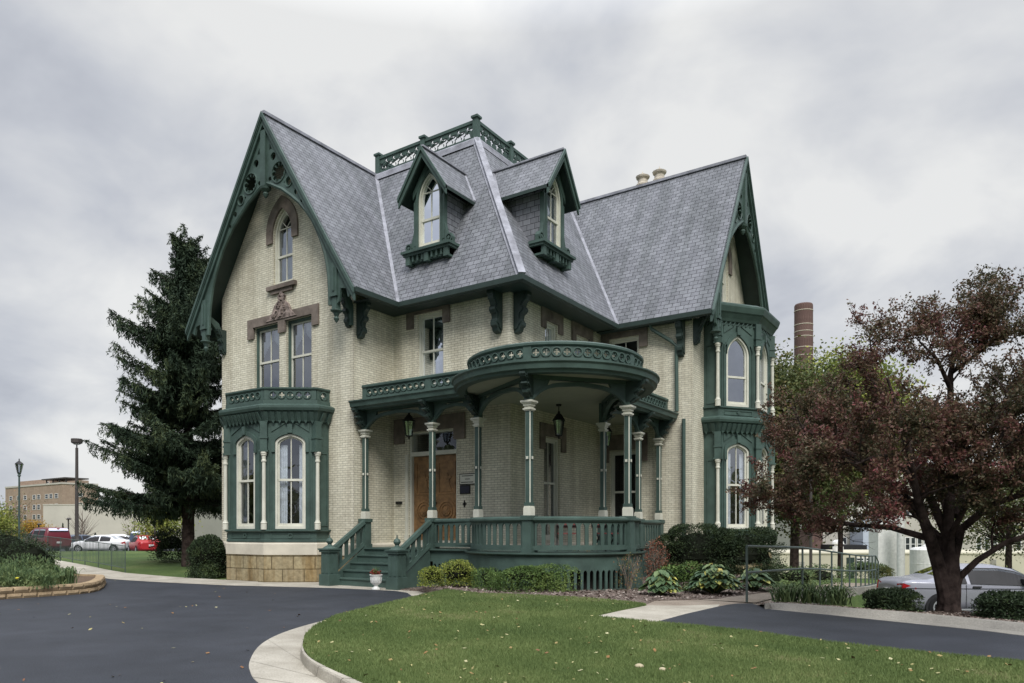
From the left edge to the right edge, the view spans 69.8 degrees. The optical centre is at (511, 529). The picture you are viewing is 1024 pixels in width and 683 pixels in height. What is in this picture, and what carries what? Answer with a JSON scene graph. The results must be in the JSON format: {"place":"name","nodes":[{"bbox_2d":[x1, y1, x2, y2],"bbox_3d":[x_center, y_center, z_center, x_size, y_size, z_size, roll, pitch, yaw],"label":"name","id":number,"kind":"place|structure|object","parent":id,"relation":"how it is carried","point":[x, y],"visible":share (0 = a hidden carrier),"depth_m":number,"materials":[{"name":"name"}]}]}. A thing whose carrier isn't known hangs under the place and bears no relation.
{"place":"outdoors","nodes":[
{"label":"outdoors","id":0,"kind":"place"},
{"bbox_2d":[55,560,257,585],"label":"path","id":1,"kind":"structure","parent":0,"point":[106,573],"depth_m":22.48,"materials":[{"name":"concrete"}]},
{"bbox_2d":[22,539,922,610],"bbox_3d":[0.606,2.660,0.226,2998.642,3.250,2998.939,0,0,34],"label":"ground","id":2,"kind":"structure","parent":0,"point":[138,562],"depth_m":28.40,"materials":[{"name":"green plant"}]},
{"bbox_2d":[0,498,28,535],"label":"yellow tree","id":3,"kind":"object","parent":2,"relation":"on","point":[5,521],"visible":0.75,"depth_m":75.52,"materials":[{"name":"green plant"}]},
{"bbox_2d":[0,488,36,534],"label":"bare tree","id":4,"kind":"object","parent":2,"relation":"on","point":[16,511],"visible":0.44,"depth_m":78.01,"materials":[{"name":"brown plant"}]},
{"bbox_2d":[15,459,23,538],"bbox_3d":[-21.496,-1.011,32.000,0.325,4.221,0.325,0,0,-34],"label":"lantern post","id":5,"kind":"object","parent":2,"relation":"on","point":[21,467],"visible":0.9,"depth_m":31.97,"materials":[{"name":"metal"}]},
{"bbox_2d":[11,516,56,540],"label":"orange tree","id":6,"kind":"object","parent":2,"relation":"on","point":[30,524],"visible":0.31,"depth_m":84.43,"materials":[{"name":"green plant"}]},
{"bbox_2d":[5,477,97,538],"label":"brick building","id":7,"kind":"structure","parent":2,"relation":"on","point":[60,490],"depth_m":156.32,"materials":[{"name":"beige brick"}]},
{"bbox_2d":[23,534,125,572],"bbox_3d":[-17.569,0.811,28.984,11.976,1.363,0.147,0,0,42],"label":"iron fence","id":8,"kind":"object","parent":2,"relation":"on","point":[62,546],"visible":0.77,"depth_m":27.48,"materials":[{"name":"black metal"}]},
{"bbox_2d":[65,510,97,535],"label":"bare tree","id":9,"kind":"object","parent":2,"relation":"on","point":[82,531],"visible":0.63,"depth_m":71.99,"materials":[{"name":"plant"}]},
{"bbox_2d":[123,519,140,534],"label":"bare tree","id":10,"kind":"object","parent":2,"relation":"on","point":[129,529],"visible":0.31,"depth_m":79.95,"materials":[{"name":"plant"}]},
{"bbox_2d":[43,504,221,539],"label":"hall building","id":11,"kind":"structure","parent":2,"relation":"on","point":[57,514],"depth_m":118.00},
{"bbox_2d":[72,223,221,566],"bbox_3d":[-11.910,-4.883,27.892,8.012,12.830,7.651,0,0,34],"label":"spruce tree","id":12,"kind":"object","parent":2,"relation":"on","point":[173,466],"visible":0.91,"depth_m":26.35,"materials":[{"name":"green plant"}]},
{"bbox_2d":[122,512,202,539],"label":"tree","id":13,"kind":"object","parent":2,"relation":"on","point":[150,529],"visible":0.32,"depth_m":57.03,"materials":[{"name":"green plant"}]},
{"bbox_2d":[146,525,195,560],"bbox_3d":[-13.755,0.527,29.606,1.973,1.456,1.968,0,0,0],"label":"spreading yew","id":14,"kind":"object","parent":2,"relation":"on","point":[171,542],"visible":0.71,"depth_m":29.09,"materials":[{"name":"green plant"}]},
{"bbox_2d":[184,533,226,577],"bbox_3d":[-9.660,0.806,23.189,1.260,1.397,1.384,0,0,0],"label":"round shrub","id":15,"kind":"object","parent":2,"relation":"on","point":[209,549],"visible":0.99,"depth_m":22.86,"materials":[{"name":"green plant"}]},
{"bbox_2d":[0,578,412,682],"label":"drive","id":16,"kind":"structure","parent":2,"relation":"on","point":[152,638],"depth_m":11.28,"materials":[{"name":"asphalt"}]},
{"bbox_2d":[0,574,105,599],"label":"planter","id":17,"kind":"object","parent":16,"relation":"on","point":[88,583],"visible":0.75,"depth_m":16.84,"materials":[{"name":"stone"}]},
{"bbox_2d":[0,563,21,586],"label":"herb clump","id":18,"kind":"object","parent":17,"relation":"on","point":[5,567],"visible":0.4,"depth_m":16.50,"materials":[{"name":"green plant"}]},
{"bbox_2d":[0,556,34,570],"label":"herb clump","id":19,"kind":"object","parent":17,"relation":"on","point":[2,559],"visible":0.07,"depth_m":17.92,"materials":[{"name":"green plant"}]},
{"bbox_2d":[0,528,41,561],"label":"round yew","id":20,"kind":"object","parent":17,"relation":"on","point":[6,540],"visible":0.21,"depth_m":20.33,"materials":[{"name":"green plant"}]},
{"bbox_2d":[0,566,45,587],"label":"herb clump","id":21,"kind":"object","parent":17,"relation":"on","point":[8,581],"visible":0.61,"depth_m":16.40,"materials":[{"name":"green plant"}]},
{"bbox_2d":[2,552,57,585],"bbox_3d":[-11.499,0.928,17.458,1.225,0.857,0.982,0,0,-29],"label":"herb clump","id":22,"kind":"object","parent":17,"relation":"on","point":[23,563],"visible":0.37,"depth_m":17.32,"materials":[{"name":"green plant"}]},
{"bbox_2d":[0,537,62,568],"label":"round yew","id":23,"kind":"object","parent":17,"relation":"on","point":[32,549],"visible":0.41,"depth_m":18.43,"materials":[{"name":"green plant"}]},
{"bbox_2d":[15,564,66,589],"bbox_3d":[-10.764,1.062,16.672,0.963,0.600,0.887,0,0,15],"label":"herb clump","id":24,"kind":"object","parent":17,"relation":"on","point":[43,576],"visible":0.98,"depth_m":16.51,"materials":[{"name":"green plant"}]},
{"bbox_2d":[35,561,62,583],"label":"herb clump","id":25,"kind":"object","parent":17,"relation":"on","point":[46,566],"visible":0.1,"depth_m":17.67,"materials":[{"name":"green plant"}]},
{"bbox_2d":[51,566,80,583],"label":"grassy tuft","id":26,"kind":"object","parent":17,"relation":"on","point":[69,574],"visible":0.71,"depth_m":17.23,"materials":[{"name":"green plant"}]},
{"bbox_2d":[18,584,1011,682],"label":"fallen leaves","id":27,"kind":"object","parent":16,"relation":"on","point":[654,649],"visible":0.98,"depth_m":8.21,"materials":[{"name":"yellow plant"}]},
{"bbox_2d":[249,621,361,682],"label":"kerb","id":28,"kind":"structure","parent":2,"relation":"on","point":[283,657],"depth_m":8.06,"materials":[{"name":"concrete"}]},
{"bbox_2d":[258,582,426,596],"bbox_3d":[-4.601,1.504,19.338,9.949,0.001,3.688,0,0,40],"label":"apron","id":29,"kind":"object","parent":2,"relation":"on","point":[310,584],"visible":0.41,"depth_m":19.49,"materials":[{"name":"concrete"}]},
{"bbox_2d":[369,566,382,589],"bbox_3d":[-3.448,1.191,18.478,0.367,0.617,0.346,0,0,16],"label":"flower urn","id":30,"kind":"object","parent":29,"relation":"on","point":[375,577],"visible":1,"depth_m":18.40,"materials":[{"name":"white paint"}]},
{"bbox_2d":[185,110,779,589],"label":"brick house","id":31,"kind":"structure","parent":2,"relation":"on","point":[477,306],"depth_m":21.84,"materials":[{"name":"brick"}]},
{"bbox_2d":[257,324,278,396],"bbox_3d":[-7.506,-5.175,23.475,1.220,2.550,0.650,0,0,34],"label":"window","id":32,"kind":"structure","parent":31,"relation":"in","point":[267,337],"depth_m":23.61,"materials":[{"name":"grey glass"}]},
{"bbox_2d":[219,387,334,581],"bbox_3d":[-7.532,-1.010,22.036,4.620,6.220,1.590,0,0,34],"label":"bay window","id":33,"kind":"structure","parent":31,"relation":"in","point":[275,456],"depth_m":21.18,"materials":[{"name":"green paint"}]},
{"bbox_2d":[275,210,292,284],"bbox_3d":[-6.870,-8.760,23.024,0.900,2.320,0.650,0,0,34],"label":"window","id":34,"kind":"structure","parent":31,"relation":"in","point":[283,239],"depth_m":22.99,"materials":[{"name":"grey glass"}]},
{"bbox_2d":[288,316,311,397],"bbox_3d":[-6.252,-5.175,22.634,1.160,2.550,0.650,0,0,34],"label":"window","id":35,"kind":"structure","parent":31,"relation":"in","point":[299,330],"depth_m":22.75,"materials":[{"name":"grey glass"}]},
{"bbox_2d":[402,413,414,438],"bbox_3d":[-2.953,-3.025,21.018,0.355,0.850,0.351,0,0,-34],"label":"hanging lantern","id":36,"kind":"object","parent":31,"relation":"hanging from","point":[408,418],"visible":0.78,"depth_m":20.96,"materials":[{"name":"black metal"}]},
{"bbox_2d":[419,311,442,385],"bbox_3d":[-2.330,-5.140,21.642,0.980,2.480,0.112,0,0,34],"label":"window","id":37,"kind":"structure","parent":31,"relation":"in","point":[430,325],"depth_m":21.73,"materials":[{"name":"grey glass"}]},
{"bbox_2d":[404,429,459,544],"bbox_3d":[-2.197,-1.230,21.714,2.080,3.460,0.700,0,0,34],"label":"front door","id":38,"kind":"structure","parent":31,"relation":"in","point":[446,446],"depth_m":21.77,"materials":[{"name":"brown paint"}]},
{"bbox_2d":[460,485,469,493],"bbox_3d":[-1.333,-1.145,20.812,0.360,0.250,0.036,0,0,34],"label":"wall plaque","id":39,"kind":"object","parent":31,"relation":"attached to","point":[464,489],"depth_m":20.79,"materials":[{"name":"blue metal"}]},
{"bbox_2d":[459,473,474,484],"bbox_3d":[-1.255,-1.440,20.759,0.570,0.320,0.038,0,0,34],"label":"wall plaque","id":40,"kind":"object","parent":31,"relation":"attached to","point":[466,478],"depth_m":20.75,"materials":[{"name":"beige paint"}]},
{"bbox_2d":[545,323,554,354],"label":"window","id":41,"kind":"structure","parent":31,"relation":"in","point":[550,330],"depth_m":21.92,"materials":[{"name":"grey glass"}]},
{"bbox_2d":[544,438,557,539],"bbox_3d":[0.867,-1.210,22.019,0.650,3.020,0.900,0,0,34],"label":"window","id":42,"kind":"structure","parent":31,"relation":"in","point":[551,451],"depth_m":22.31,"materials":[{"name":"grey glass"}]},
{"bbox_2d":[552,404,564,438],"bbox_3d":[1.288,-2.975,20.160,0.351,0.950,0.355,0,0,11],"label":"hanging lantern","id":43,"kind":"object","parent":31,"relation":"hanging from","point":[558,417],"visible":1,"depth_m":20.12,"materials":[{"name":"black metal"}]},
{"bbox_2d":[556,523,578,550],"bbox_3d":[1.322,0.105,17.437,0.530,0.809,0.542,0,0,4],"label":"porch chair","id":44,"kind":"object","parent":31,"relation":"on","point":[565,526],"visible":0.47,"depth_m":17.38,"materials":[{"name":"wood"}]},
{"bbox_2d":[575,337,585,354],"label":"window","id":45,"kind":"structure","parent":31,"relation":"in","point":[578,338],"depth_m":23.38,"materials":[{"name":"beige paint"}]},
{"bbox_2d":[591,524,618,550],"bbox_3d":[2.274,0.105,17.696,0.530,0.809,0.542,0,0,-36],"label":"porch chair","id":46,"kind":"object","parent":31,"relation":"on","point":[598,526],"visible":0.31,"depth_m":17.69,"materials":[{"name":"black metal"}]},
{"bbox_2d":[606,426,611,448],"bbox_3d":[2.804,-2.925,21.792,0.351,1.050,0.355,0,0,11],"label":"hanging lantern","id":47,"kind":"object","parent":31,"relation":"hanging from","point":[609,431],"visible":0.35,"depth_m":21.72,"materials":[{"name":"black metal"}]},
{"bbox_2d":[611,450,635,516],"bbox_3d":[3.861,-1.065,24.328,0.970,3.030,0.650,0,0,34],"label":"window","id":48,"kind":"structure","parent":31,"relation":"in","point":[617,458],"depth_m":24.60,"materials":[{"name":"glass"}]},
{"bbox_2d":[611,336,638,359],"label":"window","id":49,"kind":"structure","parent":31,"relation":"in","point":[632,343],"depth_m":24.29,"materials":[{"name":"glass"}]},
{"bbox_2d":[721,264,725,301],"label":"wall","id":50,"kind":"structure","parent":31,"relation":"in","point":[723,299],"depth_m":25.64,"materials":[{"name":"beige paint"}]},
{"bbox_2d":[701,301,779,586],"bbox_3d":[7.984,-2.595,24.820,1.630,9.390,4.700,0,0,34],"label":"bay window","id":51,"kind":"structure","parent":31,"relation":"in","point":[738,366],"depth_m":23.60,"materials":[{"name":"green paint"}]},
{"bbox_2d":[601,604,719,621],"bbox_3d":[2.407,1.365,11.998,1.422,0.035,4.188,0,0,34],"label":"apron","id":52,"kind":"object","parent":2,"relation":"on","point":[656,612],"visible":0.62,"depth_m":12.19,"materials":[{"name":"concrete"}]},
{"bbox_2d":[401,575,1023,622],"bbox_3d":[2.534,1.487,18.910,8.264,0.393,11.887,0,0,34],"label":"mulch bed","id":53,"kind":"object","parent":2,"relation":"on","point":[431,589],"visible":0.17,"depth_m":15.48,"materials":[{"name":"brown wood"}]},
{"bbox_2d":[417,566,444,586],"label":"golden shrub","id":54,"kind":"object","parent":53,"relation":"on","point":[434,575],"visible":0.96,"depth_m":17.26,"materials":[{"name":"green plant"}]},
{"bbox_2d":[439,559,477,586],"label":"golden shrub","id":55,"kind":"object","parent":53,"relation":"on","point":[460,570],"visible":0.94,"depth_m":16.83,"materials":[{"name":"plant"}]},
{"bbox_2d":[469,567,511,588],"bbox_3d":[-0.473,1.060,16.519,1.101,0.540,0.799,0,0,-44],"label":"juniper","id":56,"kind":"object","parent":53,"relation":"on","point":[482,577],"visible":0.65,"depth_m":16.35,"materials":[{"name":"green plant"}]},
{"bbox_2d":[483,563,582,592],"bbox_3d":[0.443,1.008,15.689,2.140,0.628,1.239,0,0,0],"label":"juniper","id":57,"kind":"object","parent":53,"relation":"on","point":[529,574],"visible":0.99,"depth_m":15.46,"materials":[{"name":"green plant"}]},
{"bbox_2d":[613,552,642,589],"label":"rose bush","id":58,"kind":"object","parent":53,"relation":"on","point":[628,585],"visible":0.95,"depth_m":16.38,"materials":[{"name":"brown plant"}]},
{"bbox_2d":[643,536,669,581],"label":"rust shrub","id":59,"kind":"object","parent":53,"relation":"on","point":[662,561],"visible":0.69,"depth_m":17.93,"materials":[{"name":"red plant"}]},
{"bbox_2d":[637,569,682,594],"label":"hosta","id":60,"kind":"object","parent":53,"relation":"on","point":[660,579],"visible":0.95,"depth_m":15.04,"materials":[{"name":"green plant"}]},
{"bbox_2d":[655,560,702,590],"bbox_3d":[3.940,1.041,16.922,1.312,0.709,1.072,0,0,15],"label":"shrub","id":61,"kind":"object","parent":53,"relation":"on","point":[682,573],"visible":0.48,"depth_m":16.75,"materials":[{"name":"green plant"}]},
{"bbox_2d":[652,522,737,580],"bbox_3d":[4.972,0.596,20.202,2.275,1.630,1.454,0,0,0],"label":"yew hedge","id":62,"kind":"object","parent":53,"relation":"on","point":[699,547],"visible":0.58,"depth_m":19.75,"materials":[{"name":"green plant"}]},
{"bbox_2d":[683,563,744,593],"bbox_3d":[4.365,1.050,15.914,1.333,0.669,1.280,0,0,0],"label":"hosta","id":63,"kind":"object","parent":53,"relation":"on","point":[717,578],"visible":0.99,"depth_m":15.64,"materials":[{"name":"green plant"}]},
{"bbox_2d":[704,526,786,581],"bbox_3d":[6.410,0.647,20.277,2.139,1.539,1.354,0,0,0],"label":"yew hedge","id":64,"kind":"object","parent":53,"relation":"on","point":[758,556],"visible":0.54,"depth_m":19.82,"materials":[{"name":"green plant"}]},
{"bbox_2d":[737,567,775,589],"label":"hosta","id":65,"kind":"object","parent":53,"relation":"on","point":[756,581],"visible":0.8,"depth_m":16.71,"materials":[{"name":"green plant"}]},
{"bbox_2d":[646,592,800,606],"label":"walk","id":66,"kind":"structure","parent":2,"relation":"on","point":[690,602],"depth_m":13.92,"materials":[{"name":"beige concrete"}]},
{"bbox_2d":[701,582,867,602],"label":"ramp","id":67,"kind":"structure","parent":2,"relation":"on","point":[752,598],"depth_m":14.94,"materials":[{"name":"grey concrete"}]},
{"bbox_2d":[746,545,878,601],"bbox_3d":[8.912,1.137,20.338,0.163,1.703,15.657,0,0,35],"label":"ramp railing","id":68,"kind":"object","parent":67,"relation":"on","point":[802,568],"visible":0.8,"depth_m":20.02,"materials":[{"name":"metal"}]},
{"bbox_2d":[772,565,818,587],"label":"shrub","id":69,"kind":"object","parent":2,"relation":"on","point":[793,575],"visible":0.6,"depth_m":21.69,"materials":[{"name":"green plant"}]},
{"bbox_2d":[794,302,812,373],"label":"smokestack","id":70,"kind":"object","parent":2,"relation":"on","point":[803,319],"visible":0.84,"depth_m":123.74,"materials":[{"name":"red brick"}]},
{"bbox_2d":[809,479,811,567],"bbox_3d":[13.848,-0.392,34.000,0.129,5.800,0.129,0,0,-34],"label":"utility pole","id":71,"kind":"object","parent":2,"relation":"on","point":[810,544],"depth_m":33.94,"materials":[{"name":"brown paint"}]},
{"bbox_2d":[789,563,852,586],"bbox_3d":[10.011,1.500,23.983,1.992,0.850,2.284,0,0,43],"label":"shrub","id":72,"kind":"object","parent":2,"relation":"on","point":[825,575],"visible":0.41,"depth_m":23.67,"materials":[{"name":"green plant"}]},
{"bbox_2d":[772,335,885,567],"bbox_3d":[14.672,-3.606,37.866,8.503,13.062,8.852,0,0,34],"label":"maple tree","id":73,"kind":"object","parent":2,"relation":"on","point":[793,381],"visible":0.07,"depth_m":36.60,"materials":[{"name":"green plant"}]},
{"bbox_2d":[799,584,876,603],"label":"retaining wall","id":74,"kind":"structure","parent":2,"relation":"on","point":[859,590],"depth_m":22.62,"materials":[{"name":"concrete"}]},
{"bbox_2d":[661,603,1023,659],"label":"drive","id":75,"kind":"structure","parent":2,"relation":"on","point":[868,632],"depth_m":10.19,"materials":[{"name":"asphalt"}]},
{"bbox_2d":[764,603,1023,635],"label":"kerb","id":76,"kind":"structure","parent":75,"relation":"on","point":[1006,627],"depth_m":11.20,"materials":[{"name":"concrete"}]},
{"bbox_2d":[777,330,942,577],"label":"maple tree","id":77,"kind":"object","parent":2,"relation":"on","point":[889,372],"visible":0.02,"depth_m":40.66,"materials":[{"name":"green plant"}]},
{"bbox_2d":[844,561,888,578],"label":"shrub","id":78,"kind":"object","parent":2,"relation":"on","point":[853,566],"visible":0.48,"depth_m":32.86,"materials":[{"name":"green plant"}]},
{"bbox_2d":[867,564,895,578],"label":"shrub","id":79,"kind":"object","parent":2,"relation":"on","point":[886,570],"visible":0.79,"depth_m":30.83,"materials":[{"name":"green plant"}]},
{"bbox_2d":[869,519,896,576],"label":"white tower","id":80,"kind":"structure","parent":2,"relation":"on","point":[883,546],"depth_m":53.28,"materials":[{"name":"paint"}]},
{"bbox_2d":[759,604,1017,620],"bbox_3d":[7.323,1.820,12.765,6.940,1.079,9.098,0,0,23],"label":"mulch bed","id":81,"kind":"object","parent":2,"relation":"on","point":[961,614],"visible":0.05,"depth_m":11.89,"materials":[{"name":"brown wood"}]},
{"bbox_2d":[762,582,816,602],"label":"daylily","id":82,"kind":"object","parent":81,"relation":"on","point":[782,593],"visible":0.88,"depth_m":13.61,"materials":[{"name":"green plant"}]},
{"bbox_2d":[789,583,829,603],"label":"daylily","id":83,"kind":"object","parent":81,"relation":"on","point":[807,595],"visible":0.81,"depth_m":13.42,"materials":[{"name":"green plant"}]},
{"bbox_2d":[811,585,859,605],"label":"daylily","id":84,"kind":"object","parent":81,"relation":"on","point":[834,596],"visible":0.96,"depth_m":12.98,"materials":[{"name":"green plant"}]},
{"bbox_2d":[725,264,1023,612],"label":"crabapple tree","id":85,"kind":"object","parent":81,"relation":"on","point":[953,478],"visible":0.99,"depth_m":11.97,"materials":[{"name":"brown plant"}]},
{"bbox_2d":[862,587,924,611],"bbox_3d":[6.389,1.160,12.446,0.984,0.428,0.901,0,0,0],"label":"dwarf yew","id":86,"kind":"object","parent":81,"relation":"on","point":[896,598],"visible":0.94,"depth_m":12.17,"materials":[{"name":"green plant"}]},
{"bbox_2d":[968,589,1023,620],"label":"dwarf yew","id":87,"kind":"object","parent":81,"relation":"on","point":[1003,603],"visible":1,"depth_m":11.22,"materials":[{"name":"green plant"}]},
{"bbox_2d":[772,540,1023,577],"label":"building","id":88,"kind":"structure","parent":2,"relation":"on","point":[1017,565],"depth_m":60.00,"materials":[{"name":"white paint"}]},
{"bbox_2d":[846,558,854,577],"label":"door","id":89,"kind":"structure","parent":88,"relation":"in","point":[852,560],"depth_m":59.96,"materials":[{"name":"green paint"}]},
{"bbox_2d":[773,467,1023,549],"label":"plant building","id":90,"kind":"structure","parent":2,"relation":"on","point":[863,536],"depth_m":78.00,"materials":[{"name":"white paint"}]},
{"bbox_2d":[905,537,909,549],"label":"window","id":91,"kind":"structure","parent":90,"relation":"in","point":[907,539],"depth_m":77.98,"materials":[{"name":"white paint"}]},
{"bbox_2d":[910,537,915,548],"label":"window","id":92,"kind":"structure","parent":90,"relation":"in","point":[912,540],"depth_m":77.98,"materials":[{"name":"white paint"}]},
{"bbox_2d":[917,539,921,546],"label":"window","id":93,"kind":"structure","parent":90,"relation":"in","point":[919,544],"depth_m":77.98,"materials":[{"name":"glass"}]},
{"bbox_2d":[976,537,981,549],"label":"window","id":94,"kind":"structure","parent":90,"relation":"in","point":[976,537],"depth_m":77.94,"materials":[{"name":"glass"}]},
{"bbox_2d":[897,517,904,575],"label":"white tower","id":95,"kind":"structure","parent":2,"relation":"on","point":[900,555],"depth_m":51.78,"materials":[{"name":"paint"}]},
{"bbox_2d":[909,545,930,574],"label":"storage tank","id":96,"kind":"object","parent":2,"relation":"on","point":[919,560],"visible":0.33,"depth_m":46.53,"materials":[{"name":"white metal"}]},
{"bbox_2d":[894,454,1023,567],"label":"maple tree","id":97,"kind":"object","parent":2,"relation":"on","point":[1008,547],"visible":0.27,"depth_m":48.04,"materials":[{"name":"green plant"}]},
{"bbox_2d":[0,0,1023,516],"label":"sky","id":98,"kind":"structure","parent":0,"point":[882,140],"materials":[{"name":"grey"}]},
{"bbox_2d":[302,588,1023,682],"bbox_3d":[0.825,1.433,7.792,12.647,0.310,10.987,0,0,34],"label":"lawn","id":99,"kind":"structure","parent":0,"point":[559,650],"depth_m":8.56,"materials":[{"name":"green plant"}]},
{"bbox_2d":[635,663,643,667],"bbox_3d":[1.271,1.365,7.329,0.096,0.060,0.096,0,0,34],"label":"puffball","id":100,"kind":"object","parent":99,"relation":"on","point":[638,665],"visible":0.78,"depth_m":7.30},
{"bbox_2d":[876,563,1023,610],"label":"parked car","id":101,"kind":"object","parent":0,"point":[979,578],"visible":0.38,"depth_m":18.77,"materials":[{"name":"silver metal"}]},
{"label":"car park","id":102,"kind":"structure","parent":0,"visible":0},
{"bbox_2d":[27,527,70,550],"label":"parked car","id":103,"kind":"object","parent":102,"relation":"on","point":[52,532],"visible":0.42,"depth_m":54.58,"materials":[{"name":"red paint"}]},
{"bbox_2d":[71,438,82,541],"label":"lamp pole","id":104,"kind":"object","parent":102,"relation":"on","point":[76,441],"visible":0.86,"depth_m":59.89,"materials":[{"name":"brown metal"}]},
{"bbox_2d":[53,535,102,550],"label":"parked car","id":105,"kind":"object","parent":102,"relation":"on","point":[82,537],"visible":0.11,"depth_m":63.28,"materials":[{"name":"blue paint"}]},
{"bbox_2d":[70,535,129,550],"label":"parked car","id":106,"kind":"object","parent":102,"relation":"on","point":[114,539],"visible":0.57,"depth_m":59.17,"materials":[{"name":"white paint"}]},
{"bbox_2d":[111,534,128,538],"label":"parked car","id":107,"kind":"object","parent":102,"relation":"on","point":[124,536],"visible":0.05,"depth_m":69.47,"materials":[{"name":"white paint"}]},
{"bbox_2d":[128,535,158,550],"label":"parked car","id":108,"kind":"object","parent":102,"relation":"on","point":[139,543],"visible":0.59,"depth_m":55.25,"materials":[{"name":"red paint"}]},
{"bbox_2d":[129,530,176,549],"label":"parked car","id":109,"kind":"object","parent":102,"relation":"on","point":[131,536],"visible":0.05,"depth_m":59.82,"materials":[{"name":"blue paint"}]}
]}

